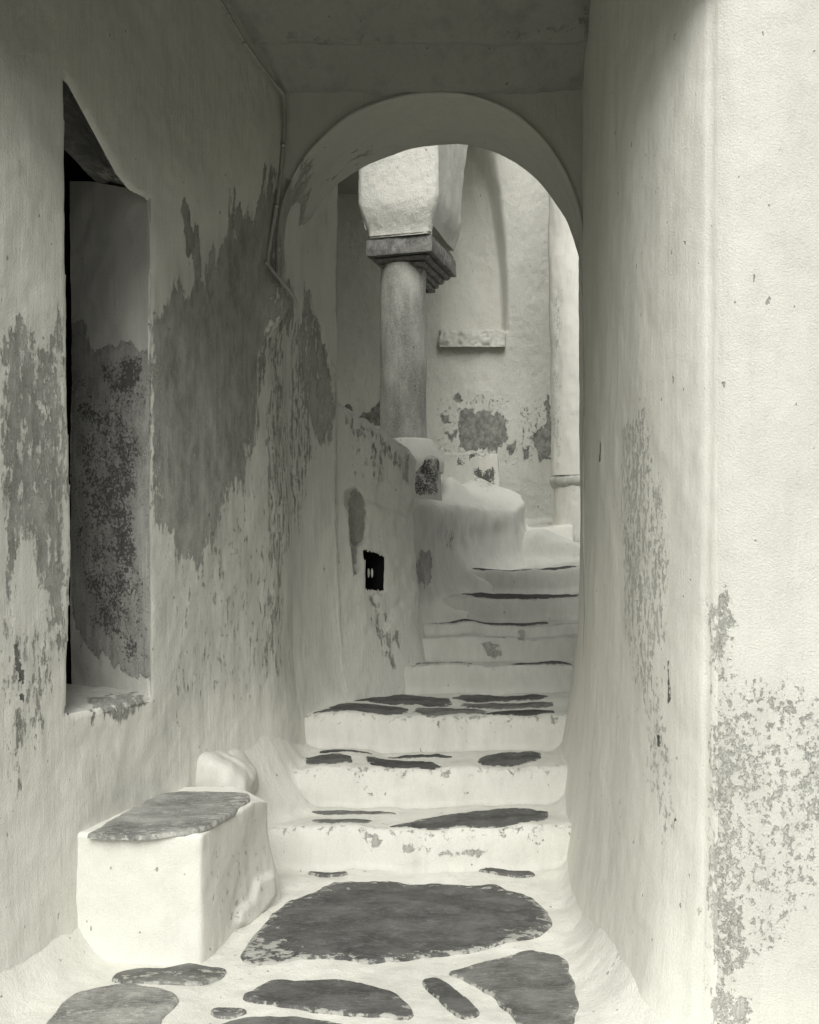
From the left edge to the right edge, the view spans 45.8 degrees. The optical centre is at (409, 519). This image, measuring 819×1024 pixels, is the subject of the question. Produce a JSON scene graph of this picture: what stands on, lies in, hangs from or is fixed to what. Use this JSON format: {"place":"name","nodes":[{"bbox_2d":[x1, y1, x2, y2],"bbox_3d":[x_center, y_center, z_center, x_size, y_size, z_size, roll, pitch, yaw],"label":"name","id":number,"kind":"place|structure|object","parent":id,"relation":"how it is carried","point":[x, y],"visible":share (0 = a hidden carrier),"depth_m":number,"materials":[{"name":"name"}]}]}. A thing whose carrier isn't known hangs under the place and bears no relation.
{"place":"outdoors","nodes":[
{"label":"outdoors","id":0,"kind":"place"},
{"bbox_2d":[0,860,672,1023],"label":"ground","id":1,"kind":"structure","parent":0,"point":[44,984],"depth_m":3.27,"materials":[{"name":"white paint"}]},
{"bbox_2d":[46,983,178,1023],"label":"flagstone","id":2,"kind":"object","parent":1,"relation":"on","point":[128,1003],"visible":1,"depth_m":3.06,"materials":[{"name":"grey stone"}]},
{"bbox_2d":[0,0,304,972],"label":"house wall","id":3,"kind":"structure","parent":1,"relation":"on","point":[146,558],"depth_m":3.89,"materials":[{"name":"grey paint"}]},
{"bbox_2d":[63,80,150,714],"bbox_3d":[-1.340,-0.750,3.659,0.472,3.200,0.958,0,0,22],"label":"window","id":4,"kind":"structure","parent":3,"relation":"in","point":[107,230],"depth_m":3.89,"materials":[{"name":"paint"}]},
{"bbox_2d":[218,0,297,307],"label":"cable","id":5,"kind":"object","parent":3,"relation":"attached to","point":[280,90],"visible":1,"depth_m":4.59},
{"bbox_2d":[112,963,225,985],"bbox_3d":[-0.816,1.555,3.282,0.382,0.052,0.148,0,0,0],"label":"flagstone","id":6,"kind":"object","parent":1,"relation":"on","point":[189,974],"visible":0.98,"depth_m":3.27,"materials":[{"name":"grey stone"}]},
{"bbox_2d":[76,786,280,964],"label":"masonry block","id":7,"kind":"structure","parent":1,"relation":"on","point":[184,875],"depth_m":3.40,"materials":[{"name":"white paint"}]},
{"bbox_2d":[196,749,258,794],"bbox_3d":[-0.836,1.157,4.250,0.319,0.335,0.368,0,0,0],"label":"limed rubble","id":8,"kind":"object","parent":1,"relation":"on","point":[235,768],"visible":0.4,"depth_m":4.11,"materials":[{"name":"white paint"}]},
{"bbox_2d":[211,1007,245,1018],"bbox_3d":[-0.569,1.561,3.048,0.116,0.037,0.053,0,0,0],"label":"flagstone","id":9,"kind":"object","parent":1,"relation":"on","point":[225,1013],"visible":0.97,"depth_m":3.04,"materials":[{"name":"grey stone"}]},
{"bbox_2d":[223,1016,339,1023],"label":"flagstone","id":10,"kind":"object","parent":1,"relation":"on","point":[275,1020],"visible":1,"depth_m":2.98,"materials":[{"name":"grey stone"}]},
{"bbox_2d":[308,871,347,877],"bbox_3d":[-0.358,1.550,4.214,0.184,0.045,0.036,0,0,12],"label":"flagstone","id":11,"kind":"object","parent":1,"relation":"on","point":[329,874],"visible":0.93,"depth_m":4.20,"materials":[{"name":"grey stone"}]},
{"bbox_2d":[243,979,413,1019],"bbox_3d":[-0.254,1.560,3.153,0.581,0.050,0.214,0,0,11],"label":"flagstone","id":12,"kind":"object","parent":1,"relation":"on","point":[341,997],"visible":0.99,"depth_m":3.12,"materials":[{"name":"grey stone"}]},
{"bbox_2d":[240,881,552,965],"bbox_3d":[-0.025,1.554,3.766,1.177,0.057,0.787,0,0,0],"label":"flagstone","id":13,"kind":"object","parent":1,"relation":"on","point":[371,922],"visible":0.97,"depth_m":3.69,"materials":[{"name":"grey stone"}]},
{"bbox_2d":[244,524,579,874],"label":"staircase","id":14,"kind":"structure","parent":1,"relation":"on","point":[451,759],"depth_m":4.89,"materials":[{"name":"white paint"}]},
{"bbox_2d":[289,184,424,742],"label":"parapet wall","id":15,"kind":"structure","parent":14,"relation":"on","point":[358,633],"depth_m":5.42,"materials":[{"name":"paint"}]},
{"bbox_2d":[412,477,530,623],"bbox_3d":[0.449,0.201,7.596,1.602,1.099,2.999,0,0,0],"label":"plaster ledge","id":16,"kind":"object","parent":14,"relation":"on","point":[460,530],"visible":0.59,"depth_m":7.07,"materials":[{"name":"white paint"}]},
{"bbox_2d":[366,234,455,500],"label":"stone column","id":17,"kind":"structure","parent":16,"relation":"on","point":[415,269],"depth_m":7.09,"materials":[{"name":"stone"}]},
{"bbox_2d":[338,144,468,257],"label":"arcade arch","id":18,"kind":"structure","parent":17,"relation":"on","point":[414,191],"depth_m":7.02,"materials":[{"name":"paint"}]},
{"bbox_2d":[548,195,580,543],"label":"round pillar","id":19,"kind":"structure","parent":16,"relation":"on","point":[563,258],"depth_m":8.15,"materials":[{"name":"paint"}]},
{"bbox_2d":[422,977,478,1019],"bbox_3d":[0.134,1.552,3.134,0.086,0.048,0.316,0,0,-25],"label":"flagstone","id":20,"kind":"object","parent":1,"relation":"on","point":[451,999],"visible":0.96,"depth_m":3.12,"materials":[{"name":"grey stone"}]},
{"bbox_2d":[479,868,534,877],"bbox_3d":[0.424,1.550,4.223,0.251,0.039,0.075,0,0,6],"label":"flagstone","id":21,"kind":"object","parent":1,"relation":"on","point":[512,873],"visible":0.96,"depth_m":4.22,"materials":[{"name":"grey stone"}]},
{"bbox_2d":[449,950,578,1023],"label":"flagstone","id":22,"kind":"object","parent":1,"relation":"on","point":[530,987],"visible":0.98,"depth_m":3.21,"materials":[{"name":"grey stone"}]},
{"bbox_2d":[562,0,717,1023],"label":"passage wall","id":23,"kind":"structure","parent":1,"relation":"on","point":[640,744],"depth_m":3.08,"materials":[{"name":"white paint"}]},
{"bbox_2d":[225,0,589,95],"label":"passage ceiling","id":24,"kind":"structure","parent":23,"relation":"attached to","point":[383,47],"depth_m":4.43,"materials":[{"name":"paint"}]},
{"bbox_2d":[717,0,818,1023],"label":"facade wall","id":25,"kind":"structure","parent":1,"relation":"on","point":[768,538],"depth_m":2.76,"materials":[{"name":"white paint"}]},
{"bbox_2d":[289,145,553,525],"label":"wall","id":26,"kind":"structure","parent":0,"point":[488,390],"depth_m":9.50,"materials":[{"name":"paint"}]},
{"bbox_2d":[273,90,584,659],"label":"arch wall","id":27,"kind":"structure","parent":0,"point":[333,139],"depth_m":4.70,"materials":[{"name":"paint"}]}
]}

